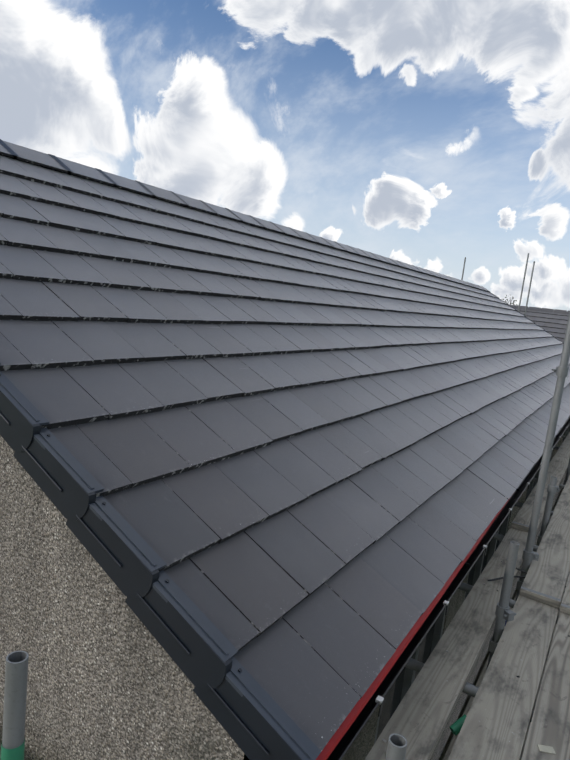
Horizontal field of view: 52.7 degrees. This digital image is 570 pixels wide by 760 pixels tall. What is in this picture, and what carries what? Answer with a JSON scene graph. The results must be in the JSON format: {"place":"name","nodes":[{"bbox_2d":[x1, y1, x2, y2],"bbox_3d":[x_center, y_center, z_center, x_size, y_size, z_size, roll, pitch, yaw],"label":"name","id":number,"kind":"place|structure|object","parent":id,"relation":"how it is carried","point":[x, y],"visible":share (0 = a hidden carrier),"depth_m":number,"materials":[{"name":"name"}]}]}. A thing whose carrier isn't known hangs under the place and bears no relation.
{"place":"outdoors","nodes":[
{"label":"outdoors","id":0,"kind":"place"},
{"bbox_2d":[0,0,569,310],"label":"sky","id":1,"kind":"structure","parent":0,"point":[432,135],"materials":[{"name":"blue"}]},
{"bbox_2d":[508,304,569,313],"bbox_3d":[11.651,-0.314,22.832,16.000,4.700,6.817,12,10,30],"label":"roof ridge","id":2,"kind":"structure","parent":0,"point":[544,309],"depth_m":23.14,"materials":[{"name":"tile"}]},
{"bbox_2d":[514,306,568,342],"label":"neighbour roof tiles","id":3,"kind":"object","parent":2,"relation":"on","point":[554,324],"visible":0.15,"depth_m":22.42,"materials":[{"name":"tile"}]},
{"label":"ground","id":4,"kind":"structure","parent":0,"visible":0},
{"bbox_2d":[0,424,569,759],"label":"wall","id":5,"kind":"structure","parent":4,"relation":"on","point":[107,679],"depth_m":2.03,"materials":[{"name":"beige stone"}]},
{"bbox_2d":[0,363,320,759],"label":"dry verge","id":6,"kind":"structure","parent":5,"relation":"attached to","point":[252,717],"depth_m":1.76,"materials":[{"name":"plastic"}]},
{"bbox_2d":[0,151,569,750],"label":"roof tiles","id":7,"kind":"object","parent":5,"relation":"on","point":[308,465],"visible":1,"depth_m":3.11,"materials":[{"name":"tile"}]},
{"bbox_2d":[0,139,489,291],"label":"ridge tiles","id":8,"kind":"object","parent":7,"relation":"on","point":[48,161],"visible":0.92,"depth_m":5.83,"materials":[{"name":"tile"}]},
{"bbox_2d":[316,416,569,759],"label":"gutter","id":9,"kind":"object","parent":5,"relation":"attached to","point":[343,738],"visible":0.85,"depth_m":2.26,"materials":[{"name":"black plastic"}]},
{"bbox_2d":[487,291,563,343],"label":"dry verge","id":10,"kind":"structure","parent":5,"relation":"attached to","point":[527,318],"depth_m":17.83,"materials":[{"name":"plastic"}]},
{"bbox_2d":[2,253,569,759],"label":"scaffold tubes","id":11,"kind":"object","parent":4,"relation":"on","point":[14,699],"visible":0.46,"depth_m":3.06},
{"bbox_2d":[1,366,569,759],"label":"scaffold couplers","id":12,"kind":"object","parent":11,"relation":"attached to","point":[506,614],"visible":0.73,"depth_m":3.07,"materials":[{"name":"grey metal"}]},
{"bbox_2d":[365,432,569,759],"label":"scaffold boards","id":13,"kind":"object","parent":11,"relation":"on","point":[532,650],"visible":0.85,"depth_m":2.76,"materials":[{"name":"wood"}]},
{"bbox_2d":[487,576,565,587],"bbox_3d":[2.085,1.367,3.403,1.702,0.055,0.306,9,9,18],"label":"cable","id":14,"kind":"object","parent":11,"relation":"on","point":[499,578],"visible":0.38,"depth_m":3.60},
{"bbox_2d":[502,295,516,305],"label":"tree","id":15,"kind":"object","parent":4,"relation":"on","point":[510,300],"visible":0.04,"depth_m":40.53,"materials":[{"name":"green plant"}]}
]}

